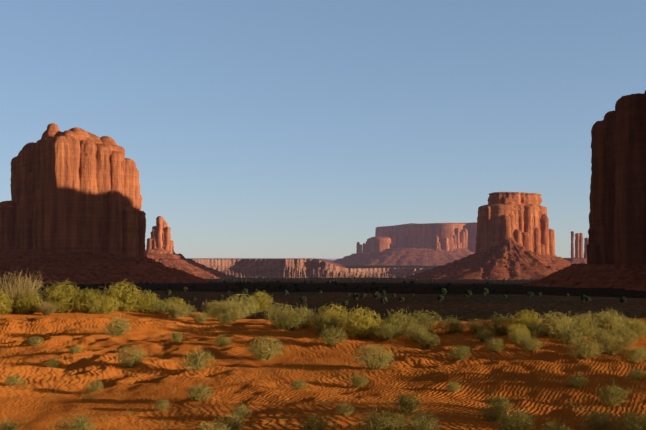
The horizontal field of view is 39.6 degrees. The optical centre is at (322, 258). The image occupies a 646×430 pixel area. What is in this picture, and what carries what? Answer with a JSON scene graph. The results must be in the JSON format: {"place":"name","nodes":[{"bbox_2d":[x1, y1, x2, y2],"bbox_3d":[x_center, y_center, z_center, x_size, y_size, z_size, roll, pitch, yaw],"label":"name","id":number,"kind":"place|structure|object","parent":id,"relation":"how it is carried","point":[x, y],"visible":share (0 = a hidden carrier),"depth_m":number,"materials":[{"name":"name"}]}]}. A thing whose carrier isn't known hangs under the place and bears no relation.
{"place":"outdoors","nodes":[
{"label":"outdoors","id":0,"kind":"place"},
{"bbox_2d":[0,258,645,429],"bbox_3d":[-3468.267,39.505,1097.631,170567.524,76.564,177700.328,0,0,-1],"label":"terrain","id":1,"kind":"structure","parent":0,"point":[546,395],"depth_m":14.65,"materials":[{"name":"sand"}]},
{"bbox_2d":[0,288,14,315],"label":"rabbitbrush","id":2,"kind":"object","parent":1,"relation":"on","point":[3,305],"visible":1,"depth_m":24.08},
{"bbox_2d":[0,416,20,429],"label":"shrub","id":3,"kind":"object","parent":1,"relation":"on","point":[4,426],"visible":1,"depth_m":9.36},
{"bbox_2d":[5,373,24,385],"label":"shrub","id":4,"kind":"object","parent":1,"relation":"on","point":[11,379],"visible":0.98,"depth_m":13.21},
{"bbox_2d":[0,268,49,312],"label":"grass tuft","id":5,"kind":"object","parent":1,"relation":"on","point":[19,289],"visible":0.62,"depth_m":24.72,"materials":[{"name":"plant"}]},
{"bbox_2d":[13,291,43,314],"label":"rabbitbrush","id":6,"kind":"object","parent":1,"relation":"on","point":[30,307],"visible":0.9,"depth_m":24.43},
{"bbox_2d":[26,336,43,345],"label":"shrub","id":7,"kind":"object","parent":1,"relation":"on","point":[34,343],"visible":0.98,"depth_m":17.96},
{"bbox_2d":[35,300,61,314],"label":"shrub","id":8,"kind":"object","parent":1,"relation":"on","point":[47,309],"visible":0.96,"depth_m":24.23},
{"bbox_2d":[44,358,60,367],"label":"shrub","id":9,"kind":"object","parent":1,"relation":"on","point":[54,363],"visible":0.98,"depth_m":14.95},
{"bbox_2d":[41,279,82,313],"bbox_3d":[-7.233,1.128,25.176,1.320,1.085,1.196,0,0,-12],"label":"rabbitbrush","id":10,"kind":"object","parent":1,"relation":"on","point":[66,297],"visible":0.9,"depth_m":25.00,"materials":[{"name":"plant"}]},
{"bbox_2d":[49,413,95,429],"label":"shrub","id":11,"kind":"object","parent":1,"relation":"on","point":[80,424],"visible":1,"depth_m":9.07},
{"bbox_2d":[68,344,81,352],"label":"shrub","id":12,"kind":"object","parent":1,"relation":"on","point":[74,350],"visible":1,"depth_m":16.30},
{"bbox_2d":[71,287,104,313],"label":"rabbitbrush","id":13,"kind":"object","parent":1,"relation":"on","point":[88,295],"visible":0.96,"depth_m":25.03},
{"bbox_2d":[83,377,103,392],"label":"shrub","id":14,"kind":"object","parent":1,"relation":"on","point":[96,386],"visible":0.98,"depth_m":12.54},
{"bbox_2d":[83,301,104,313],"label":"shrub","id":15,"kind":"object","parent":1,"relation":"on","point":[95,312],"visible":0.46,"depth_m":25.07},
{"bbox_2d":[0,249,210,284],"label":"talus slope","id":16,"kind":"structure","parent":1,"relation":"on","point":[79,267],"depth_m":1531.92,"materials":[{"name":"stone"}]},
{"bbox_2d":[0,123,145,256],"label":"butte","id":17,"kind":"object","parent":16,"relation":"on","point":[75,189],"visible":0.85,"depth_m":1594.62,"materials":[{"name":"stone"}]},
{"bbox_2d":[91,294,121,313],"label":"rabbitbrush","id":18,"kind":"object","parent":1,"relation":"on","point":[108,305],"visible":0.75,"depth_m":25.29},
{"bbox_2d":[101,314,131,336],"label":"shrub","id":19,"kind":"object","parent":1,"relation":"on","point":[120,327],"visible":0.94,"depth_m":19.09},
{"bbox_2d":[99,279,145,312],"bbox_3d":[-6.029,1.174,27.117,1.519,1.075,1.547,7,0,-17],"label":"rabbitbrush","id":20,"kind":"object","parent":1,"relation":"on","point":[127,299],"visible":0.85,"depth_m":26.99,"materials":[{"name":"plant"}]},
{"bbox_2d":[115,345,147,367],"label":"shrub","id":21,"kind":"object","parent":1,"relation":"on","point":[129,357],"visible":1,"depth_m":14.67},
{"bbox_2d":[129,290,158,312],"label":"rabbitbrush","id":22,"kind":"object","parent":1,"relation":"on","point":[147,305],"visible":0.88,"depth_m":27.30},
{"bbox_2d":[149,296,169,313],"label":"shrub","id":23,"kind":"object","parent":1,"relation":"on","point":[160,306],"visible":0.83,"depth_m":27.45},
{"bbox_2d":[154,399,170,410],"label":"shrub","id":24,"kind":"object","parent":1,"relation":"on","point":[161,406],"visible":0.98,"depth_m":10.87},
{"bbox_2d":[163,297,185,311],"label":"rabbitbrush","id":25,"kind":"object","parent":1,"relation":"on","point":[174,302],"visible":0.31,"depth_m":28.05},
{"bbox_2d":[168,330,182,342],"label":"shrub","id":26,"kind":"object","parent":1,"relation":"on","point":[178,337],"visible":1,"depth_m":18.08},
{"bbox_2d":[162,299,189,318],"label":"shrub","id":27,"kind":"object","parent":1,"relation":"on","point":[174,313],"visible":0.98,"depth_m":26.04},
{"bbox_2d":[178,301,196,316],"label":"shrub","id":28,"kind":"object","parent":1,"relation":"on","point":[188,309],"visible":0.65,"depth_m":26.58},
{"bbox_2d":[146,250,239,278],"bbox_3d":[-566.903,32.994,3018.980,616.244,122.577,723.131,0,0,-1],"label":"talus slope","id":29,"kind":"structure","parent":1,"relation":"on","point":[180,261],"depth_m":2913.17,"materials":[{"name":"stone"}]},
{"bbox_2d":[146,216,173,253],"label":"rock spire","id":30,"kind":"structure","parent":29,"relation":"on","point":[160,238],"depth_m":2977.37,"materials":[{"name":"stone"}]},
{"bbox_2d":[179,345,216,370],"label":"shrub","id":31,"kind":"object","parent":1,"relation":"on","point":[197,364],"visible":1,"depth_m":14.28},
{"bbox_2d":[189,312,209,322],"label":"shrub","id":32,"kind":"object","parent":1,"relation":"on","point":[200,316],"visible":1,"depth_m":23.71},
{"bbox_2d":[185,385,215,400],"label":"shrub","id":33,"kind":"object","parent":1,"relation":"on","point":[198,390],"visible":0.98,"depth_m":11.13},
{"bbox_2d":[201,300,221,317],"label":"shrub","id":34,"kind":"object","parent":1,"relation":"on","point":[210,307],"visible":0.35,"depth_m":26.63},
{"bbox_2d":[190,418,233,429],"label":"shrub","id":35,"kind":"object","parent":1,"relation":"on","point":[210,426],"visible":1,"depth_m":8.46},
{"bbox_2d":[203,300,237,319],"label":"shrub","id":36,"kind":"object","parent":1,"relation":"on","point":[217,309],"visible":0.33,"depth_m":24.88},
{"bbox_2d":[214,334,233,345],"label":"shrub","id":37,"kind":"object","parent":1,"relation":"on","point":[221,338],"visible":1,"depth_m":17.34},
{"bbox_2d":[214,313,236,324],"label":"shrub","id":38,"kind":"object","parent":1,"relation":"on","point":[226,321],"visible":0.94,"depth_m":22.10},
{"bbox_2d":[214,412,244,429],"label":"shrub","id":39,"kind":"object","parent":1,"relation":"on","point":[236,422],"visible":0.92,"depth_m":8.95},
{"bbox_2d":[218,301,249,319],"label":"shrub","id":40,"kind":"object","parent":1,"relation":"on","point":[231,310],"visible":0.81,"depth_m":24.18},
{"bbox_2d":[222,291,258,317],"bbox_3d":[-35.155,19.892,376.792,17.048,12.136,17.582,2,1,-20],"label":"shrub","id":41,"kind":"object","parent":1,"relation":"on","point":[248,305],"visible":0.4,"depth_m":375.08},
{"bbox_2d":[230,403,251,416],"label":"shrub","id":42,"kind":"object","parent":1,"relation":"on","point":[241,410],"visible":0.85,"depth_m":10.18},
{"bbox_2d":[246,292,272,311],"bbox_3d":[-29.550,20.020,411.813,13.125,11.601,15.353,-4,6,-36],"label":"rabbitbrush","id":43,"kind":"object","parent":1,"relation":"on","point":[262,303],"visible":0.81,"depth_m":410.41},
{"bbox_2d":[246,336,284,359],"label":"shrub","id":44,"kind":"object","parent":1,"relation":"on","point":[266,354],"visible":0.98,"depth_m":15.60,"materials":[{"name":"plant"}]},
{"bbox_2d":[261,302,295,325],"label":"shrub","id":45,"kind":"object","parent":1,"relation":"on","point":[278,309],"visible":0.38,"depth_m":21.98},
{"bbox_2d":[271,308,304,330],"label":"shrub","id":46,"kind":"object","parent":1,"relation":"on","point":[286,325],"visible":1,"depth_m":19.39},
{"bbox_2d":[289,379,306,389],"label":"shrub","id":47,"kind":"object","parent":1,"relation":"on","point":[298,386],"visible":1,"depth_m":12.03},
{"bbox_2d":[299,296,306,302],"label":"juniper","id":48,"kind":"object","parent":1,"relation":"on","point":[303,299],"visible":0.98,"depth_m":528.37,"materials":[{"name":"green plant"}]},
{"bbox_2d":[289,303,318,329],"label":"shrub","id":49,"kind":"object","parent":1,"relation":"on","point":[306,322],"visible":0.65,"depth_m":19.81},
{"bbox_2d":[293,304,314,323],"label":"shrub","id":50,"kind":"object","parent":1,"relation":"on","point":[303,312],"visible":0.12,"depth_m":22.17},
{"bbox_2d":[192,259,431,277],"bbox_3d":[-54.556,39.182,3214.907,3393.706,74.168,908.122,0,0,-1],"label":"plateau rim badlands","id":51,"kind":"structure","parent":1,"relation":"on","point":[276,268],"depth_m":3349.73,"materials":[{"name":"stone"}]},
{"bbox_2d":[294,413,338,429],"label":"shrub","id":52,"kind":"object","parent":1,"relation":"on","point":[314,423],"visible":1,"depth_m":8.56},
{"bbox_2d":[314,323,333,336],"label":"shrub","id":53,"kind":"object","parent":1,"relation":"on","point":[319,329],"visible":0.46,"depth_m":18.29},
{"bbox_2d":[309,311,347,335],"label":"sagebrush","id":54,"kind":"object","parent":1,"relation":"on","point":[329,321],"visible":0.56,"depth_m":18.39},
{"bbox_2d":[317,301,348,325],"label":"rabbitbrush","id":55,"kind":"object","parent":1,"relation":"on","point":[336,311],"visible":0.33,"depth_m":19.80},
{"bbox_2d":[319,323,347,345],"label":"sagebrush","id":56,"kind":"object","parent":1,"relation":"on","point":[331,339],"visible":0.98,"depth_m":16.98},
{"bbox_2d":[335,401,356,415],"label":"sagebrush","id":57,"kind":"object","parent":1,"relation":"on","point":[345,407],"visible":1,"depth_m":9.69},
{"bbox_2d":[342,314,354,329],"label":"shrub","id":58,"kind":"object","parent":1,"relation":"on","point":[349,324],"visible":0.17,"depth_m":19.32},
{"bbox_2d":[347,371,368,387],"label":"sagebrush","id":59,"kind":"object","parent":1,"relation":"on","point":[357,383],"visible":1,"depth_m":12.59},
{"bbox_2d":[341,305,382,338],"bbox_3d":[0.790,1.275,17.972,0.845,0.715,0.875,0,0,-7],"label":"rabbitbrush","id":60,"kind":"object","parent":1,"relation":"on","point":[360,321],"visible":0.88,"depth_m":17.86,"materials":[{"name":"plant"}]},
{"bbox_2d":[355,323,380,339],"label":"shrub","id":61,"kind":"object","parent":1,"relation":"on","point":[371,335],"visible":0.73,"depth_m":17.81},
{"bbox_2d":[353,342,394,370],"bbox_3d":[0.816,1.555,14.042,0.742,0.473,0.765,6,3,16],"label":"sagebrush","id":62,"kind":"object","parent":1,"relation":"on","point":[372,356],"visible":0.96,"depth_m":14.01,"materials":[{"name":"plant"}]},
{"bbox_2d":[373,291,379,298],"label":"juniper","id":63,"kind":"object","parent":1,"relation":"on","point":[376,294],"visible":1,"depth_m":621.23,"materials":[{"name":"green plant"}]},
{"bbox_2d":[371,316,385,329],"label":"shrub","id":64,"kind":"object","parent":1,"relation":"on","point":[380,323],"visible":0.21,"depth_m":18.70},
{"bbox_2d":[350,402,415,429],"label":"sagebrush","id":65,"kind":"object","parent":1,"relation":"on","point":[379,425],"visible":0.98,"depth_m":8.28,"materials":[{"name":"plant"}]},
{"bbox_2d":[375,326,396,340],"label":"shrub","id":66,"kind":"object","parent":1,"relation":"on","point":[384,336],"visible":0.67,"depth_m":17.51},
{"bbox_2d":[377,319,405,338],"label":"shrub","id":67,"kind":"object","parent":1,"relation":"on","point":[398,332],"visible":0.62,"depth_m":17.61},
{"bbox_2d":[382,309,412,332],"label":"shrub","id":68,"kind":"object","parent":1,"relation":"on","point":[402,324],"visible":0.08,"depth_m":18.59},
{"bbox_2d":[385,309,421,336],"bbox_3d":[1.611,1.269,18.173,0.906,0.665,0.764,2,2,-10],"label":"sagebrush","id":69,"kind":"object","parent":1,"relation":"on","point":[397,319],"visible":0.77,"depth_m":18.10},
{"bbox_2d":[333,248,474,265],"bbox_3d":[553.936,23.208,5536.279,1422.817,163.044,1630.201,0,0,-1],"label":"talus slope","id":70,"kind":"structure","parent":1,"relation":"on","point":[412,256],"depth_m":5074.85,"materials":[{"name":"stone"}]},
{"bbox_2d":[356,222,476,252],"bbox_3d":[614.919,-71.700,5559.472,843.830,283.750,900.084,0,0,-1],"label":"mesa","id":71,"kind":"structure","parent":70,"relation":"on","point":[444,236],"depth_m":5214.09,"materials":[{"name":"stone"}]},
{"bbox_2d":[392,389,422,412],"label":"sagebrush","id":72,"kind":"object","parent":1,"relation":"on","point":[408,400],"visible":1,"depth_m":9.87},
{"bbox_2d":[402,325,429,342],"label":"sagebrush","id":73,"kind":"object","parent":1,"relation":"on","point":[421,330],"visible":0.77,"depth_m":17.46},
{"bbox_2d":[397,409,440,429],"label":"sagebrush","id":74,"kind":"object","parent":1,"relation":"on","point":[419,422],"visible":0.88,"depth_m":8.43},
{"bbox_2d":[407,309,444,334],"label":"sagebrush","id":75,"kind":"object","parent":1,"relation":"on","point":[423,320],"visible":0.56,"depth_m":18.41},
{"bbox_2d":[415,332,440,347],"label":"sagebrush","id":76,"kind":"object","parent":1,"relation":"on","point":[430,342],"visible":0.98,"depth_m":16.92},
{"bbox_2d":[437,295,443,301],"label":"juniper","id":77,"kind":"object","parent":1,"relation":"on","point":[439,297],"visible":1,"depth_m":526.02,"materials":[{"name":"green plant"}]},
{"bbox_2d":[440,288,446,294],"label":"juniper","id":78,"kind":"object","parent":1,"relation":"on","point":[442,290],"visible":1,"depth_m":662.70,"materials":[{"name":"green plant"}]},
{"bbox_2d":[439,315,465,333],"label":"sagebrush","id":79,"kind":"object","parent":1,"relation":"on","point":[455,326],"visible":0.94,"depth_m":18.68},
{"bbox_2d":[445,381,461,391],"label":"shrub","id":80,"kind":"object","parent":1,"relation":"on","point":[452,387],"visible":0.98,"depth_m":12.07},
{"bbox_2d":[448,344,471,359],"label":"sagebrush","id":81,"kind":"object","parent":1,"relation":"on","point":[461,352],"visible":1,"depth_m":15.04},
{"bbox_2d":[464,319,488,333],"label":"shrub","id":82,"kind":"object","parent":1,"relation":"on","point":[475,325],"visible":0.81,"depth_m":18.45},
{"bbox_2d":[474,330,494,342],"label":"sagebrush","id":83,"kind":"object","parent":1,"relation":"on","point":[482,337],"visible":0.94,"depth_m":16.98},
{"bbox_2d":[481,288,488,293],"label":"juniper","id":84,"kind":"object","parent":1,"relation":"on","point":[484,291],"visible":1,"depth_m":647.72,"materials":[{"name":"green plant"}]},
{"bbox_2d":[399,237,573,279],"bbox_3d":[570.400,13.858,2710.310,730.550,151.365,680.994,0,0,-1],"label":"talus slope","id":85,"kind":"structure","parent":1,"relation":"on","point":[511,258],"depth_m":2525.10,"materials":[{"name":"stone"}]},
{"bbox_2d":[475,192,554,255],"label":"butte","id":86,"kind":"object","parent":85,"relation":"on","point":[521,218],"visible":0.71,"depth_m":2641.08,"materials":[{"name":"stone"}]},
{"bbox_2d":[479,403,506,421],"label":"shrub","id":87,"kind":"object","parent":1,"relation":"on","point":[493,416],"visible":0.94,"depth_m":9.59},
{"bbox_2d":[484,338,505,351],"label":"sagebrush","id":88,"kind":"object","parent":1,"relation":"on","point":[496,347],"visible":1,"depth_m":15.39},
{"bbox_2d":[480,313,518,335],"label":"sagebrush","id":89,"kind":"object","parent":1,"relation":"on","point":[497,321],"visible":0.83,"depth_m":18.08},
{"bbox_2d":[484,395,514,412],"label":"sagebrush","id":90,"kind":"object","parent":1,"relation":"on","point":[501,401],"visible":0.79,"depth_m":10.54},
{"bbox_2d":[494,406,536,429],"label":"sagebrush","id":91,"kind":"object","parent":1,"relation":"on","point":[517,423],"visible":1,"depth_m":8.55,"materials":[{"name":"plant"}]},
{"bbox_2d":[506,323,530,337],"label":"rabbitbrush","id":92,"kind":"object","parent":1,"relation":"on","point":[513,328],"visible":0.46,"depth_m":16.67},
{"bbox_2d":[509,329,529,343],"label":"shrub","id":93,"kind":"object","parent":1,"relation":"on","point":[517,338],"visible":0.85,"depth_m":16.16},
{"bbox_2d":[510,309,541,332],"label":"rabbitbrush","id":94,"kind":"object","parent":1,"relation":"on","point":[525,318],"visible":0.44,"depth_m":17.86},
{"bbox_2d":[520,334,545,351],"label":"sagebrush","id":95,"kind":"object","parent":1,"relation":"on","point":[526,341],"visible":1,"depth_m":15.38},
{"bbox_2d":[519,320,548,336],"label":"shrub","id":96,"kind":"object","parent":1,"relation":"on","point":[535,326],"visible":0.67,"depth_m":17.06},
{"bbox_2d":[530,326,550,335],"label":"shrub","id":97,"kind":"object","parent":1,"relation":"on","point":[542,332],"visible":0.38,"depth_m":17.12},
{"bbox_2d":[537,309,577,337],"bbox_3d":[4.452,1.262,17.027,0.777,0.583,0.801,3,0,1],"label":"sagebrush","id":98,"kind":"object","parent":1,"relation":"on","point":[552,326],"visible":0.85,"depth_m":17.00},
{"bbox_2d":[540,417,574,429],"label":"shrub","id":99,"kind":"object","parent":1,"relation":"on","point":[557,427],"visible":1,"depth_m":8.45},
{"bbox_2d":[553,324,582,344],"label":"shrub","id":100,"kind":"object","parent":1,"relation":"on","point":[567,336],"visible":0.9,"depth_m":16.18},
{"bbox_2d":[559,311,585,336],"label":"shrub","id":101,"kind":"object","parent":1,"relation":"on","point":[572,318],"visible":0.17,"depth_m":17.32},
{"bbox_2d":[562,258,586,263],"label":"talus slope","id":102,"kind":"structure","parent":1,"relation":"on","point":[579,260],"depth_m":3975.23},
{"bbox_2d":[560,320,593,338],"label":"shrub","id":103,"kind":"object","parent":1,"relation":"on","point":[580,327],"visible":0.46,"depth_m":17.05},
{"bbox_2d":[565,371,588,387],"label":"sagebrush","id":104,"kind":"object","parent":1,"relation":"on","point":[576,383],"visible":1,"depth_m":12.16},
{"bbox_2d":[571,231,588,257],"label":"rock spires","id":105,"kind":"object","parent":1,"relation":"on","point":[578,245],"visible":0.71,"depth_m":4006.36,"materials":[{"name":"stone"}]},
{"bbox_2d":[563,331,603,360],"bbox_3d":[4.271,1.438,14.701,0.679,0.493,0.728,0,0,-23],"label":"sagebrush","id":106,"kind":"object","parent":1,"relation":"on","point":[585,355],"visible":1,"depth_m":14.65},
{"bbox_2d":[568,313,598,335],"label":"shrub","id":107,"kind":"object","parent":1,"relation":"on","point":[591,322],"visible":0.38,"depth_m":17.39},
{"bbox_2d":[522,264,645,291],"bbox_3d":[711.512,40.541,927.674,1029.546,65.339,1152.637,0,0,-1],"label":"talus slope","id":108,"kind":"structure","parent":1,"relation":"on","point":[592,276],"depth_m":1084.69,"materials":[{"name":"stone"}]},
{"bbox_2d":[586,90,645,268],"bbox_3d":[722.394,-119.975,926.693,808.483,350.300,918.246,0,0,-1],"label":"cliff rock","id":109,"kind":"object","parent":108,"relation":"on","point":[617,223],"visible":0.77,"depth_m":1087.61,"materials":[{"name":"stone"}]},
{"bbox_2d":[571,311,601,321],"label":"shrub","id":110,"kind":"object","parent":1,"relation":"on","point":[593,317],"visible":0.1,"depth_m":18.16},
{"bbox_2d":[585,328,608,342],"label":"sagebrush","id":111,"kind":"object","parent":1,"relation":"on","point":[594,333],"visible":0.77,"depth_m":16.55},
{"bbox_2d":[579,404,622,429],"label":"sagebrush","id":112,"kind":"object","parent":1,"relation":"on","point":[597,421],"visible":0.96,"depth_m":8.87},
{"bbox_2d":[589,308,629,336],"bbox_3d":[5.620,1.277,17.620,0.912,0.620,0.848,0,0,-11],"label":"sagebrush","id":113,"kind":"object","parent":1,"relation":"on","point":[615,324],"visible":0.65,"depth_m":17.55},
{"bbox_2d":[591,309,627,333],"bbox_3d":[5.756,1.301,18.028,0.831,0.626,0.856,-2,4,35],"label":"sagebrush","id":114,"kind":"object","parent":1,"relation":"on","point":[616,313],"visible":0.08,"depth_m":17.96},
{"bbox_2d":[594,334,628,355],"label":"shrub","id":115,"kind":"object","parent":1,"relation":"on","point":[608,347],"visible":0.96,"depth_m":15.32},
{"bbox_2d":[593,381,631,406],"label":"sagebrush","id":116,"kind":"object","parent":1,"relation":"on","point":[613,395],"visible":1,"depth_m":11.02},
{"bbox_2d":[609,326,640,346],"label":"shrub","id":117,"kind":"object","parent":1,"relation":"on","point":[629,336],"visible":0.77,"depth_m":16.54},
{"bbox_2d":[613,406,645,429],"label":"sagebrush","id":118,"kind":"object","parent":1,"relation":"on","point":[632,423],"visible":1,"depth_m":8.69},
{"bbox_2d":[620,318,645,338],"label":"shrub","id":119,"kind":"object","parent":1,"relation":"on","point":[636,327],"visible":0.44,"depth_m":17.69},
{"bbox_2d":[623,346,645,362],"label":"sagebrush","id":120,"kind":"object","parent":1,"relation":"on","point":[634,357],"visible":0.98,"depth_m":14.60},
{"bbox_2d":[626,318,645,337],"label":"rabbitbrush","id":121,"kind":"object","parent":1,"relation":"on","point":[638,325],"visible":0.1,"depth_m":18.14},
{"bbox_2d":[627,366,645,380],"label":"sagebrush","id":122,"kind":"object","parent":1,"relation":"on","point":[636,375],"visible":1,"depth_m":12.56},
{"bbox_2d":[0,0,645,257],"label":"sky","id":123,"kind":"structure","parent":0,"point":[253,128],"materials":[{"name":"blue"}]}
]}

